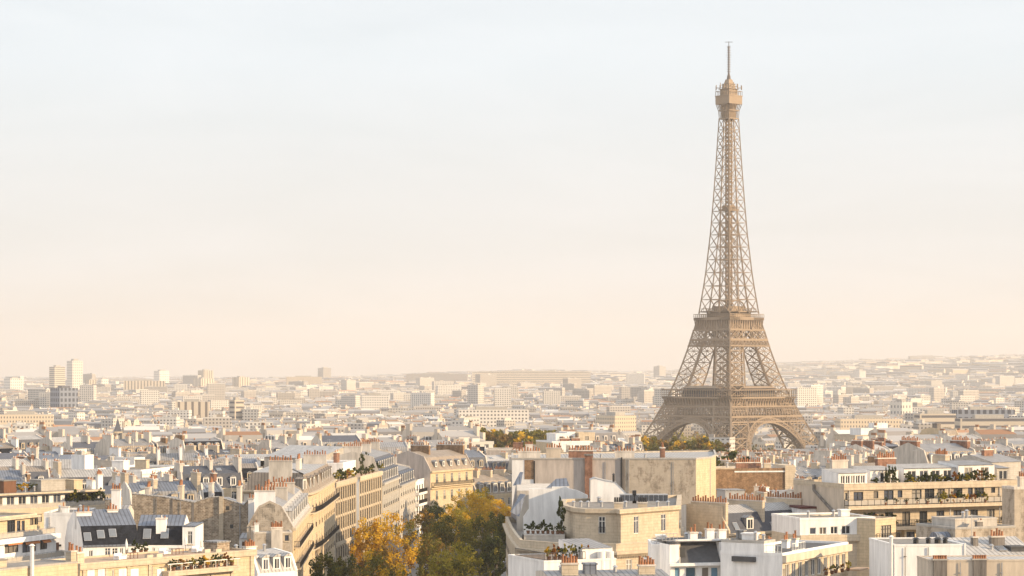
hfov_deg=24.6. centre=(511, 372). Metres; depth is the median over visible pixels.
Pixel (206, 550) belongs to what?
planter box
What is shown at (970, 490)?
window
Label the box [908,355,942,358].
tower block
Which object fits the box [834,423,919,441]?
office building
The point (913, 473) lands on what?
window
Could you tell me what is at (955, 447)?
apartment building
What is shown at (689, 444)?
garden tree
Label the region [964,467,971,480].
window
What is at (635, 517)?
window
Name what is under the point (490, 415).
office building
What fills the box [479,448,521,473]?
apartment building
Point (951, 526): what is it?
apartment building
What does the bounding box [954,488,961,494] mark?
window
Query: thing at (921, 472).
window
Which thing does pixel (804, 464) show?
apartment building
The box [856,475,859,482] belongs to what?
window
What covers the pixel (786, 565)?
window
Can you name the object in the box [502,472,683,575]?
apartment building
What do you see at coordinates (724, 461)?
apartment building
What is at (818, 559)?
window
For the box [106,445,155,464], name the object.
apartment building
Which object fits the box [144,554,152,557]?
planter box
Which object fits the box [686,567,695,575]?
window
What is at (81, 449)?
apartment building
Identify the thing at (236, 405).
tower block
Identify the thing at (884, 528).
window
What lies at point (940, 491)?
window
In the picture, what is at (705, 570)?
window
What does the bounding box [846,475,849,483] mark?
window
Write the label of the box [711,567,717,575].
window
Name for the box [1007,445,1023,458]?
apartment building
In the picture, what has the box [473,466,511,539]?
apartment building
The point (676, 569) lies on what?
window
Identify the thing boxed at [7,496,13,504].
window
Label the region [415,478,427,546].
apartment building
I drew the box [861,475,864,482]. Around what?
window
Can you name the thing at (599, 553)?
apartment building
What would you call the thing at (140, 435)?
apartment building
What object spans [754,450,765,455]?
apartment building
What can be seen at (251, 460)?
apartment building
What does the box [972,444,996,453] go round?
apartment building
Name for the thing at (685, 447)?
garden tree
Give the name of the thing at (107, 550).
window
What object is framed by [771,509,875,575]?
apartment building
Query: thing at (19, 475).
apartment building
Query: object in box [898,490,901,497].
window
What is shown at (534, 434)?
garden tree
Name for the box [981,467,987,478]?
window
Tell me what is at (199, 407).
office building
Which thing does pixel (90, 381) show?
tower block
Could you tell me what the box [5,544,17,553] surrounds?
window
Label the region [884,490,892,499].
window
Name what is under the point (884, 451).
apartment building
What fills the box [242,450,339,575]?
apartment building
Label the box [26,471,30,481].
apartment building
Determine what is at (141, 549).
potted shrub
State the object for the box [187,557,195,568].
potted shrub
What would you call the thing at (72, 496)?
potted shrub
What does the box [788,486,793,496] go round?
apartment building
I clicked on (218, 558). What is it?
potted shrub
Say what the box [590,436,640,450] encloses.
apartment building
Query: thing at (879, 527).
apartment building
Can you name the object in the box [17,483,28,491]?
potted shrub
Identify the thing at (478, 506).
avenue tree
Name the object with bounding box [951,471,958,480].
potted shrub
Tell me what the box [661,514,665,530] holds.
window
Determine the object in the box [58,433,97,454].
apartment building
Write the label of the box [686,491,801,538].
apartment building
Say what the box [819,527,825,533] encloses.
window
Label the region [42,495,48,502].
window
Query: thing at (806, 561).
window
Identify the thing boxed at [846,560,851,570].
potted shrub
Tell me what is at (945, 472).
window
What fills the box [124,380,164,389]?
tower block
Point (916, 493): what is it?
window
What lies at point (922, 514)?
window
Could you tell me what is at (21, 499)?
window
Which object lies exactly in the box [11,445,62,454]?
apartment building
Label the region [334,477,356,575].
apartment building
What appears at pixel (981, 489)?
window
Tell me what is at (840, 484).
apartment building
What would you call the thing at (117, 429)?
church tower
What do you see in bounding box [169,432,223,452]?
apartment building
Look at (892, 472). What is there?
cypress
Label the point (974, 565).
apartment building
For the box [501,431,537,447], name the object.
garden tree
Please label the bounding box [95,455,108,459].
apartment building
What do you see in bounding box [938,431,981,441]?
apartment building
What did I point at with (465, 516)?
avenue tree
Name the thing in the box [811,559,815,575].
window
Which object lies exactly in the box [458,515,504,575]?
avenue tree
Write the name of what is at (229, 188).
sky
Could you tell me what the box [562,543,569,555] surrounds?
potted shrub
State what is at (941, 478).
potted shrub
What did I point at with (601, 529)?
window
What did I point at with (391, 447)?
apartment building
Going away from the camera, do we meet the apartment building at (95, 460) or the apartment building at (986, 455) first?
the apartment building at (986, 455)
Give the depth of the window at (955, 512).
379.71 m
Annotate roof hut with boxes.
[789,505,816,512]
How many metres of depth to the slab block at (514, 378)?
6751.78 m
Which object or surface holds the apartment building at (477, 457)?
on the ground
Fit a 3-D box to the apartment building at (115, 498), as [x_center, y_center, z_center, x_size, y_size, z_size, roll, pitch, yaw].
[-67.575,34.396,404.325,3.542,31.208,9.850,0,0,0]
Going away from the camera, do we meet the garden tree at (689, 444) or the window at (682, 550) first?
the window at (682, 550)
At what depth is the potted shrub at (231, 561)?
304.79 m
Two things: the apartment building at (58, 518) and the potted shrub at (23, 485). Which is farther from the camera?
the potted shrub at (23, 485)
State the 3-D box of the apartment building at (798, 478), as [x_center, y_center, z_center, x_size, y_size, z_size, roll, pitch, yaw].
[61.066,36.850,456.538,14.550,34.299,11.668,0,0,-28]
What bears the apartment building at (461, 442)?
on the ground
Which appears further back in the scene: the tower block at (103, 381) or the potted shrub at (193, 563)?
the tower block at (103, 381)
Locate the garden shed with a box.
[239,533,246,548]
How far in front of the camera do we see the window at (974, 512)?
381.20 m
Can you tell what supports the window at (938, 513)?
in the apartment building at (840, 484)
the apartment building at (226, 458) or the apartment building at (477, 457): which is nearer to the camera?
the apartment building at (226, 458)
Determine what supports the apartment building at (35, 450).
on the ground
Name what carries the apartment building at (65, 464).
on the ground
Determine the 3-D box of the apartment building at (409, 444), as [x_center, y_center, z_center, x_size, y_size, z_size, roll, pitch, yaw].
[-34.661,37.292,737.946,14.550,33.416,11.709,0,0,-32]
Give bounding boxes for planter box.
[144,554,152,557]
[154,553,162,556]
[202,549,210,552]
[213,548,221,551]
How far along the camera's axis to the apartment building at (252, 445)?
780.42 m
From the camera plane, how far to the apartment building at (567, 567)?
271.12 m
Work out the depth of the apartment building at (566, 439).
805.41 m
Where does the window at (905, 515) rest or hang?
in the apartment building at (840, 484)
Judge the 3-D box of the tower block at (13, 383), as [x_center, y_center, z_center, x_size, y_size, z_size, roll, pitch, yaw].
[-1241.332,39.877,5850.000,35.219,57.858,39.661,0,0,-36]
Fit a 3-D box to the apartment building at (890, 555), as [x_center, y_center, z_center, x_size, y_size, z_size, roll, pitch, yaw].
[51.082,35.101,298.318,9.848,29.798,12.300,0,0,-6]
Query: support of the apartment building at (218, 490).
on the ground
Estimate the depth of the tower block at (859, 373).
7789.08 m
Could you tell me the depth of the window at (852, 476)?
374.28 m
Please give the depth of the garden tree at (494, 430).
1066.00 m
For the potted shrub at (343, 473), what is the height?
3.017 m
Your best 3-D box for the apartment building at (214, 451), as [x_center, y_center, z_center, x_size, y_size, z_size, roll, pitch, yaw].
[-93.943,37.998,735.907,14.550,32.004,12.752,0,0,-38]
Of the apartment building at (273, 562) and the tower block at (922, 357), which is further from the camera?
the tower block at (922, 357)
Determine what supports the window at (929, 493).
in the apartment building at (840, 484)
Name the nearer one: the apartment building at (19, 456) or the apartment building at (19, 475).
the apartment building at (19, 475)
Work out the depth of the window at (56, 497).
485.42 m
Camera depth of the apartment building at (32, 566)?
277.37 m
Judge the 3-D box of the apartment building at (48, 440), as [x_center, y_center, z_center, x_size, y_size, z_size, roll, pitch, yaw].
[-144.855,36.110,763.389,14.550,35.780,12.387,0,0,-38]
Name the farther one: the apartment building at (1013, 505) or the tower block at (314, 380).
the tower block at (314, 380)
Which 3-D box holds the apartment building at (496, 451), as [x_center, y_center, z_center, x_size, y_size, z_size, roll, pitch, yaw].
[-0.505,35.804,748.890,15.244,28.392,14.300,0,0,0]
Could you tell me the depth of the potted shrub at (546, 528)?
350.68 m
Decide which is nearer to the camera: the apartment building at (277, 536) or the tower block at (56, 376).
the apartment building at (277, 536)
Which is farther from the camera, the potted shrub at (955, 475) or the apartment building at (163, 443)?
the apartment building at (163, 443)
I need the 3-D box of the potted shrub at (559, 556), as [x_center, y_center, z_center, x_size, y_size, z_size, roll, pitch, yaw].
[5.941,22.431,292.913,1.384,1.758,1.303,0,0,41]
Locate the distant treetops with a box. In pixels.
[636,430,794,451]
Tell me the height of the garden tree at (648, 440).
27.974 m
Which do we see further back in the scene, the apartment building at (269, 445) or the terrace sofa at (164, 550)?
the apartment building at (269, 445)
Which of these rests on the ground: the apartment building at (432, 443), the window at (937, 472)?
the apartment building at (432, 443)
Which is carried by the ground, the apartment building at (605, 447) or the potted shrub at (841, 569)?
the apartment building at (605, 447)
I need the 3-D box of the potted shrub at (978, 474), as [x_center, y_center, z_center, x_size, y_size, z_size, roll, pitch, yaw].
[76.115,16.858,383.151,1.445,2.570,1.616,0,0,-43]
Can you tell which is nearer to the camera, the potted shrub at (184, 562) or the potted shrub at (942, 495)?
the potted shrub at (184, 562)
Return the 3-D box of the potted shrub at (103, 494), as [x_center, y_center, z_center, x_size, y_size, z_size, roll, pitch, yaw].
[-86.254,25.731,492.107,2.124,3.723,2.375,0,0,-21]
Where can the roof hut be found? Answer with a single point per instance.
(800, 508)
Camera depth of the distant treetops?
2114.88 m
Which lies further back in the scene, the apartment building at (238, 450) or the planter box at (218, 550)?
the apartment building at (238, 450)
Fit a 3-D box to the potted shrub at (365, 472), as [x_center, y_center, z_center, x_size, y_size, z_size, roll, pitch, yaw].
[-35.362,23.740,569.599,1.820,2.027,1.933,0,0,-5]
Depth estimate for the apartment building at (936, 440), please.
771.45 m
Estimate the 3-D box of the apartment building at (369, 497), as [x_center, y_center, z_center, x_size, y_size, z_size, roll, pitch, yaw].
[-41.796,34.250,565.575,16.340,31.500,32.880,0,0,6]
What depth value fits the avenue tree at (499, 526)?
544.05 m
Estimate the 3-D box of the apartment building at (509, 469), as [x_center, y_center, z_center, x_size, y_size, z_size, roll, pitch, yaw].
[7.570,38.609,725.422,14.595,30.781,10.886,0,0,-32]
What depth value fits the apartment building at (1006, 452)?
667.67 m
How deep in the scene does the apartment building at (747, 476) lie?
502.13 m
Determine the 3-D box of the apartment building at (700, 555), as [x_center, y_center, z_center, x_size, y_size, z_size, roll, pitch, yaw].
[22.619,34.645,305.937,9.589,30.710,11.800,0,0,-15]
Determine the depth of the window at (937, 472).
382.08 m
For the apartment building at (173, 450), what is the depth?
750.59 m
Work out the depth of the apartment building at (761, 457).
647.95 m
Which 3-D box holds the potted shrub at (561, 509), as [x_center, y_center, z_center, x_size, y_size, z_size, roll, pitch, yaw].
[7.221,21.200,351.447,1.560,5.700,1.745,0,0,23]
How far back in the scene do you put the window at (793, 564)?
299.64 m
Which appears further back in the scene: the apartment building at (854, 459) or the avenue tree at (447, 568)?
the apartment building at (854, 459)
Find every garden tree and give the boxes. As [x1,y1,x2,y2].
[481,427,496,443]
[490,429,503,434]
[494,431,513,447]
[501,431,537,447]
[526,430,547,444]
[641,435,658,450]
[650,437,669,449]
[657,436,680,446]
[668,440,680,449]
[678,439,701,449]
[683,440,700,449]
[690,435,714,449]
[712,440,729,452]
[714,439,738,453]
[718,452,749,465]
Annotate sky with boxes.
[0,0,1023,377]
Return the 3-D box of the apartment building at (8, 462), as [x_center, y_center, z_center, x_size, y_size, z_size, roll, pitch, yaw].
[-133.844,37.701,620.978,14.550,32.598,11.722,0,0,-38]
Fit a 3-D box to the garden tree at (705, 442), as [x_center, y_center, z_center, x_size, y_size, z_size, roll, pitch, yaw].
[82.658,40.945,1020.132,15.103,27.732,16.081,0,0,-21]
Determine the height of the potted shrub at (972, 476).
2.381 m
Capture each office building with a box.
[0,411,53,426]
[175,399,209,417]
[361,393,388,409]
[457,406,528,426]
[596,412,635,431]
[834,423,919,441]
[835,415,902,429]
[914,410,955,428]
[952,406,1014,417]
[955,414,1023,429]
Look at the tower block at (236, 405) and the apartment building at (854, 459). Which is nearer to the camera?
the apartment building at (854, 459)
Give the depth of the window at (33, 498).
481.41 m
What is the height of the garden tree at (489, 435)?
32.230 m
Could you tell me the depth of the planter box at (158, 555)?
298.92 m
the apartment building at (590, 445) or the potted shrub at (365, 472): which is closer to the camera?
the potted shrub at (365, 472)
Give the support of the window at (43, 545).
in the apartment building at (20, 533)
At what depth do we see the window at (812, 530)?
352.68 m
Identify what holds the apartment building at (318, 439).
on the ground
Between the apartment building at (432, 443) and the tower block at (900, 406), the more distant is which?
the tower block at (900, 406)
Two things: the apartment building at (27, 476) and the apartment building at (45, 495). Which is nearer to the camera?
the apartment building at (45, 495)
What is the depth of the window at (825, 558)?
309.31 m
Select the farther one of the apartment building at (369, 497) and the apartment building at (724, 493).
the apartment building at (369, 497)
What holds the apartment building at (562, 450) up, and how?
on the ground
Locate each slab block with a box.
[406,373,467,382]
[472,371,589,385]
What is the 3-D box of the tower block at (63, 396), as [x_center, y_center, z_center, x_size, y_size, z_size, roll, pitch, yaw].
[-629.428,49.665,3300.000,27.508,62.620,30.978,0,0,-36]
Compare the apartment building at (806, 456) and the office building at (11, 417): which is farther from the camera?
the office building at (11, 417)
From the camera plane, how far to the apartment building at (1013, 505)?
364.44 m
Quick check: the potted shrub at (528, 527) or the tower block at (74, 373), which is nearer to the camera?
the potted shrub at (528, 527)
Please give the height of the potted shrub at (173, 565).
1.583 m
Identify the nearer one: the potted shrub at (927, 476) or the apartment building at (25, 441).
the potted shrub at (927, 476)
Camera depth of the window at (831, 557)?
311.20 m
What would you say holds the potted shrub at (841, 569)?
on the apartment building at (743, 553)
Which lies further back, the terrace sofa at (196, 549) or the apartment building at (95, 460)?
the apartment building at (95, 460)
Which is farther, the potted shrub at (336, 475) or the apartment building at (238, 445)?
the apartment building at (238, 445)
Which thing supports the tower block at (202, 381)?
on the ground
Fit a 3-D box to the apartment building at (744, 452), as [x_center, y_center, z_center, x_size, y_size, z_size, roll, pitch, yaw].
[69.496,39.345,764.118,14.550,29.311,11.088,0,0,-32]
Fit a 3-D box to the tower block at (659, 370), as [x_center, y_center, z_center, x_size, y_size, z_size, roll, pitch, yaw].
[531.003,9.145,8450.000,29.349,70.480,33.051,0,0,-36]
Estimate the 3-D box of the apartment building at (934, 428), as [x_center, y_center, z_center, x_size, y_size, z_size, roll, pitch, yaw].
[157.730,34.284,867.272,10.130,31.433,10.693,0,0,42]
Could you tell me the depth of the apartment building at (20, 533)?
373.76 m
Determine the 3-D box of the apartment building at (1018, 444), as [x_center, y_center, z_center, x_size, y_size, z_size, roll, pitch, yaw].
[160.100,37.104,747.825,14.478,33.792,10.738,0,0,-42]
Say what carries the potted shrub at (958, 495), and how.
on the apartment building at (840, 484)
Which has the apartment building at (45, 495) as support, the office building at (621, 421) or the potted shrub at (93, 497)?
the potted shrub at (93, 497)
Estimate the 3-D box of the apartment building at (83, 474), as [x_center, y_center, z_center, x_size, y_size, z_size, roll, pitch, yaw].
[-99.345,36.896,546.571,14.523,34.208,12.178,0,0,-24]
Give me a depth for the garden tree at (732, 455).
570.11 m
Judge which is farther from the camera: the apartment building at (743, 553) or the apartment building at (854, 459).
the apartment building at (854, 459)
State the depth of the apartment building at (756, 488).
489.99 m
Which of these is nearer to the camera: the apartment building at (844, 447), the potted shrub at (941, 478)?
the potted shrub at (941, 478)
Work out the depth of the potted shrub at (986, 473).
383.77 m
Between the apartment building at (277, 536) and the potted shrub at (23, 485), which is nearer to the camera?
the apartment building at (277, 536)
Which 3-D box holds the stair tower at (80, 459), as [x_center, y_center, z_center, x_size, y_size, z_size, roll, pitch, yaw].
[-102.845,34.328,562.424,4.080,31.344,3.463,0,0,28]
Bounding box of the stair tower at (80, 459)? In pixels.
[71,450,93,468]
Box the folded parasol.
[183,534,187,551]
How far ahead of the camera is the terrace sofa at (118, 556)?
294.67 m
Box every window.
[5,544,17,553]
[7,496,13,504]
[7,520,14,532]
[17,521,19,531]
[18,496,25,504]
[22,542,35,552]
[30,495,37,503]
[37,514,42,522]
[40,540,46,549]
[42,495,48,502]
[53,494,60,502]
[105,548,109,554]
[112,548,117,553]
[187,531,192,544]
[598,516,604,533]
[626,559,631,568]
[634,516,637,533]
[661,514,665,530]
[674,567,679,575]
[680,547,684,556]
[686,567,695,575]
[702,567,708,575]
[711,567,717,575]
[785,564,788,575]
[792,562,794,575]
[798,561,801,575]
[805,560,807,575]
[810,527,815,533]
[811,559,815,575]
[817,558,822,575]
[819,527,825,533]
[823,557,828,573]
[830,526,838,534]
[830,555,832,569]
[836,554,839,571]
[841,476,844,483]
[841,525,849,534]
[842,553,844,569]
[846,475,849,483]
[851,475,854,483]
[854,492,862,500]
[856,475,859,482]
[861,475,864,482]
[880,472,887,482]
[881,525,890,537]
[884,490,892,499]
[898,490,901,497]
[902,512,909,524]
[906,532,914,536]
[908,471,915,481]
[912,489,920,498]
[919,511,926,522]
[920,470,927,481]
[925,489,933,498]
[932,470,939,480]
[936,511,943,515]
[938,489,944,498]
[943,470,950,480]
[953,510,960,515]
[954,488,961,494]
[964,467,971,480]
[968,488,972,497]
[970,510,977,514]
[974,487,983,495]
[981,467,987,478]
[987,509,993,516]
[999,470,1006,478]
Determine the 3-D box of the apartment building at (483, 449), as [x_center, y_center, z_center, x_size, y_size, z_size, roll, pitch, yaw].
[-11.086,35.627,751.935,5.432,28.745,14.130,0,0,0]
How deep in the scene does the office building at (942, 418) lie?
1943.24 m
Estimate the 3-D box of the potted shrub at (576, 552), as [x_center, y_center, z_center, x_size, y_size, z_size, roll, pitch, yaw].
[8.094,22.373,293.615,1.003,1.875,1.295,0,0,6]
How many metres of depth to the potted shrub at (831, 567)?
305.21 m
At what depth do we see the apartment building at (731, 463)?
526.23 m
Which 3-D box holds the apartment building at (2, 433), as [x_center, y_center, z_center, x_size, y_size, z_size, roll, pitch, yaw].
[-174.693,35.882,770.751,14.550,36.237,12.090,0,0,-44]
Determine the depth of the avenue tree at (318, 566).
407.42 m
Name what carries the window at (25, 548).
in the apartment building at (20, 533)
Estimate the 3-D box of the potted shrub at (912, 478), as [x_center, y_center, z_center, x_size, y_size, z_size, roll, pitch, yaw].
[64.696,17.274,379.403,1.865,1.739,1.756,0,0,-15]
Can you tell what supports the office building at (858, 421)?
on the ground
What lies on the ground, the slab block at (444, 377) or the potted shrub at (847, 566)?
the slab block at (444, 377)
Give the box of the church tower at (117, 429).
[113,419,127,433]
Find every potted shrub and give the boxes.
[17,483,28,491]
[67,490,78,502]
[73,489,82,501]
[90,490,100,500]
[95,487,105,500]
[131,539,137,551]
[137,544,144,551]
[142,541,148,551]
[169,559,177,570]
[178,558,187,569]
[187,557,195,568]
[196,557,205,568]
[203,555,212,567]
[212,553,221,566]
[221,552,229,565]
[228,556,234,565]
[332,471,340,481]
[337,468,346,480]
[363,467,369,474]
[524,524,531,533]
[530,521,535,533]
[534,524,541,533]
[539,519,545,533]
[544,523,552,533]
[544,546,553,558]
[551,544,559,558]
[556,496,565,533]
[556,546,562,559]
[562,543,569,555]
[568,544,575,557]
[573,544,580,557]
[829,564,834,573]
[839,563,844,571]
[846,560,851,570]
[903,472,911,481]
[909,475,919,481]
[921,472,931,481]
[927,472,937,481]
[936,474,945,481]
[937,491,944,503]
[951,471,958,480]
[955,472,963,480]
[955,489,965,501]
[960,474,969,480]
[966,470,976,479]
[970,493,976,502]
[974,468,983,480]
[981,491,988,502]
[982,469,988,480]
[985,474,995,479]
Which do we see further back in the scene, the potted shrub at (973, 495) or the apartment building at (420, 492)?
the apartment building at (420, 492)
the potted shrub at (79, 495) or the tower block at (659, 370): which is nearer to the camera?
the potted shrub at (79, 495)
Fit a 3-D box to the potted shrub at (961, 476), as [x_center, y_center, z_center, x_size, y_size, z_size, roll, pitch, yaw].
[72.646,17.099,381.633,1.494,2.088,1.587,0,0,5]
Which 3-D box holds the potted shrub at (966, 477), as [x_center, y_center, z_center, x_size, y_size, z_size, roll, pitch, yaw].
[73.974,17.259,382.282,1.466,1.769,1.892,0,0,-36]
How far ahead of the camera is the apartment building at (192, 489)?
463.27 m
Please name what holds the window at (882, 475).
in the apartment building at (840, 484)
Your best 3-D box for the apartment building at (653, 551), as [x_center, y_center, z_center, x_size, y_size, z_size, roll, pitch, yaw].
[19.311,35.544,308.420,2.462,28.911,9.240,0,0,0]
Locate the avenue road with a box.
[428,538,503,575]
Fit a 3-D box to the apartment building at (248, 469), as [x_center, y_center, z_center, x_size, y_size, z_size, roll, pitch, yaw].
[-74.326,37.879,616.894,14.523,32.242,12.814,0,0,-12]
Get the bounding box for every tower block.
[4,377,23,389]
[49,365,64,388]
[50,386,77,406]
[67,359,82,389]
[85,379,96,384]
[98,378,108,383]
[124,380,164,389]
[154,370,168,382]
[193,377,213,386]
[198,369,212,377]
[229,397,243,419]
[232,376,248,386]
[286,376,321,384]
[318,367,330,377]
[654,366,665,375]
[853,369,865,376]
[890,399,911,413]
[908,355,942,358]
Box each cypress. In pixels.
[359,452,364,470]
[885,465,890,482]
[890,466,895,482]
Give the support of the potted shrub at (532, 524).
on the apartment building at (618, 519)
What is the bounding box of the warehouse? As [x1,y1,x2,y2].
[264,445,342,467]
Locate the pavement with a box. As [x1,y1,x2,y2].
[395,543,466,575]
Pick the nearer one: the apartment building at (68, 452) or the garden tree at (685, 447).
the apartment building at (68, 452)
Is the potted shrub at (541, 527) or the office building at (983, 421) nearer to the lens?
the potted shrub at (541, 527)
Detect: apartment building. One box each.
[0,427,6,442]
[0,436,18,452]
[0,451,27,458]
[0,455,34,465]
[0,456,49,478]
[0,463,26,481]
[0,469,104,529]
[0,512,64,561]
[0,542,77,575]
[6,434,42,449]
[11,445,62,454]
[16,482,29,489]
[17,453,49,458]
[22,444,48,451]
[24,445,86,459]
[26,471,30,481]
[28,449,74,454]
[31,451,70,473]
[38,430,92,450]
[44,502,95,555]
[50,458,117,488]
[52,540,256,575]
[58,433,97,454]
[70,448,100,455]
[86,473,139,499]
[94,430,153,454]
[94,455,107,464]
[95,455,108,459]
[95,458,188,476]
[97,456,114,467]
[105,483,133,518]
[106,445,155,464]
[108,467,176,485]
[114,432,157,447]
[114,453,144,464]
[120,469,201,503]
[121,439,155,453]
[128,471,203,498]
[132,477,270,547]
[150,469,223,497]
[155,435,174,452]
[156,444,207,465]
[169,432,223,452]
[170,447,177,452]
[170,456,228,465]
[173,454,243,501]
[185,443,233,458]
[196,451,234,464]
[200,456,258,482]
[209,454,260,465]
[222,442,257,449]
[230,446,268,454]
[233,438,253,451]
[234,539,297,575]
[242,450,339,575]
[247,477,313,575]
[253,520,291,552]
[255,434,288,453]
[311,431,361,445]
[312,442,343,445]
[327,449,382,573]
[331,438,400,564]
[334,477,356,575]
[373,437,408,454]
[379,438,425,450]
[392,454,416,558]
[394,441,474,541]
[409,434,452,447]
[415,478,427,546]
[426,439,467,450]
[439,442,487,474]
[469,439,485,454]
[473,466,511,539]
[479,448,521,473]
[486,441,534,454]
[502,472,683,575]
[507,450,517,474]
[508,538,615,575]
[511,442,716,519]
[536,431,598,451]
[536,554,668,575]
[561,445,614,451]
[567,441,604,451]
[573,445,622,450]
[582,443,636,450]
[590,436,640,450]
[643,521,726,575]
[648,534,670,568]
[681,486,766,536]
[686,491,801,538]
[716,448,748,456]
[716,457,794,497]
[719,457,758,465]
[720,530,868,575]
[728,460,796,477]
[737,454,768,464]
[752,484,786,496]
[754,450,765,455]
[762,453,782,463]
[770,454,805,466]
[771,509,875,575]
[781,451,813,462]
[781,475,808,496]
[782,456,830,468]
[788,459,835,478]
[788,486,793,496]
[793,448,1016,536]
[808,448,850,457]
[810,447,867,465]
[810,514,900,575]
[830,439,847,449]
[835,447,887,456]
[836,451,874,468]
[840,443,851,451]
[847,438,890,453]
[851,435,898,449]
[865,448,890,453]
[868,453,890,462]
[869,535,965,575]
[891,436,975,463]
[916,509,1015,537]
[917,555,1023,575]
[918,437,949,443]
[920,423,957,435]
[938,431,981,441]
[948,514,1023,554]
[950,446,1020,478]
[967,436,1015,453]
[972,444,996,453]
[976,438,995,443]
[994,437,1023,449]
[997,449,1020,455]
[1002,470,1023,542]
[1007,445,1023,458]
[1007,453,1023,467]
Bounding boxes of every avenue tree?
[308,552,341,575]
[327,553,360,575]
[349,517,387,575]
[350,546,411,575]
[367,510,425,574]
[402,507,438,565]
[415,532,454,575]
[418,515,477,575]
[421,501,445,538]
[426,541,483,575]
[436,503,470,555]
[449,489,492,532]
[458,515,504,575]
[468,487,496,543]
[473,499,510,532]
[479,533,505,575]
[485,511,505,567]
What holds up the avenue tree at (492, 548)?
on the ground
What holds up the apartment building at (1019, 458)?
on the ground
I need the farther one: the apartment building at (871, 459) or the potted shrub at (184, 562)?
the apartment building at (871, 459)
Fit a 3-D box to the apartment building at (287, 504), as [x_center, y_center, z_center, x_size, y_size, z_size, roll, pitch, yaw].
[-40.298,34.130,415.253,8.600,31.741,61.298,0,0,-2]
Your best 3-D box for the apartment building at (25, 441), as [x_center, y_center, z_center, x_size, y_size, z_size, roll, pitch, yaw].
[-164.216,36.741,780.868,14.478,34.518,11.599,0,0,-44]
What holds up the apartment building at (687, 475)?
on the ground
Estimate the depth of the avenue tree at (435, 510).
598.75 m
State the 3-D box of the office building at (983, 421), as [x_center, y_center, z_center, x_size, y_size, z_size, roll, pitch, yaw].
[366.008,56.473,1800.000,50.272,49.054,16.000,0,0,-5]
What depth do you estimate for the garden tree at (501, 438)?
1031.29 m
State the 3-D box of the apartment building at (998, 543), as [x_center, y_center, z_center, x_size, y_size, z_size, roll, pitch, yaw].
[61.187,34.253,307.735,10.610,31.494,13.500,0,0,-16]
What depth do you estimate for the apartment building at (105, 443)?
699.63 m
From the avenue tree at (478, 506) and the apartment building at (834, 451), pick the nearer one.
the avenue tree at (478, 506)
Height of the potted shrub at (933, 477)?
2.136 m
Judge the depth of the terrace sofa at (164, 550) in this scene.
303.30 m
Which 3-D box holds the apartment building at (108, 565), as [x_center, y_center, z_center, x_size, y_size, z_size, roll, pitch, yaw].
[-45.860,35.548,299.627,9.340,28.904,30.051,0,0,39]
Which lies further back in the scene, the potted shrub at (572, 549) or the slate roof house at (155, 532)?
the slate roof house at (155, 532)
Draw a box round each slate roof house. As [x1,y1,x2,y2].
[65,503,138,557]
[137,515,203,551]
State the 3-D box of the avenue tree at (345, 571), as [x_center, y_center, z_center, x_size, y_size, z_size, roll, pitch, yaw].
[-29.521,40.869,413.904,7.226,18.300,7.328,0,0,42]
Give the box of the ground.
[394,361,830,568]
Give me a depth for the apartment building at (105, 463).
613.99 m
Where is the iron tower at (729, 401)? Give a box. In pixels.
[642,42,818,450]
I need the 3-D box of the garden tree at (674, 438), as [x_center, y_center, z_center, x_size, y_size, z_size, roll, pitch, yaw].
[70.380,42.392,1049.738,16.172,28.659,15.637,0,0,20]
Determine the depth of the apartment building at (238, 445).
764.86 m
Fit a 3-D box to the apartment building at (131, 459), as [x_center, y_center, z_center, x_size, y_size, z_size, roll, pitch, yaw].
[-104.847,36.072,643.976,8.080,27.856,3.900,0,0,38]
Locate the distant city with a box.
[0,354,1023,456]
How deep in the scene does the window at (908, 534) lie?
376.30 m
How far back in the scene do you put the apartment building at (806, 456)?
679.15 m
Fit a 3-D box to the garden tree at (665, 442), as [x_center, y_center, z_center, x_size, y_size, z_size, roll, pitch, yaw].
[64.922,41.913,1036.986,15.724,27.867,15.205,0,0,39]
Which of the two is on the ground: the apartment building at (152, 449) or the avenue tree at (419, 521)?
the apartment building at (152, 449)
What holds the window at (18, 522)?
in the apartment building at (20, 533)
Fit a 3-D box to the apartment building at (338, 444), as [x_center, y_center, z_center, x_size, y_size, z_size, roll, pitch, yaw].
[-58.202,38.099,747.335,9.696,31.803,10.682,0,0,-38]
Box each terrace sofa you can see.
[113,553,126,559]
[158,548,170,553]
[191,545,203,551]
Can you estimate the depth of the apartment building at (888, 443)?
752.84 m
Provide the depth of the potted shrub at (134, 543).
304.10 m
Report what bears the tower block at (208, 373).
on the ground
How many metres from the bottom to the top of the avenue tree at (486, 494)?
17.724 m
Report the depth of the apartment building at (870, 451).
678.34 m
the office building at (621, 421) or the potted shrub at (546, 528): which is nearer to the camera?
the potted shrub at (546, 528)
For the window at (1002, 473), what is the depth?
388.72 m
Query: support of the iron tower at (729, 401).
on the ground
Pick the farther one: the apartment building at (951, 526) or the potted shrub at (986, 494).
the potted shrub at (986, 494)
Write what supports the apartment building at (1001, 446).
on the ground
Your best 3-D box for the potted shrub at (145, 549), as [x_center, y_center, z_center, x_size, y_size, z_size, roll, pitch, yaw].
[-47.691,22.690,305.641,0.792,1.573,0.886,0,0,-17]
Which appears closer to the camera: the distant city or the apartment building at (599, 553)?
the apartment building at (599, 553)
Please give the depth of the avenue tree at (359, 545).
461.63 m
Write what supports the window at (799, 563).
in the apartment building at (743, 553)

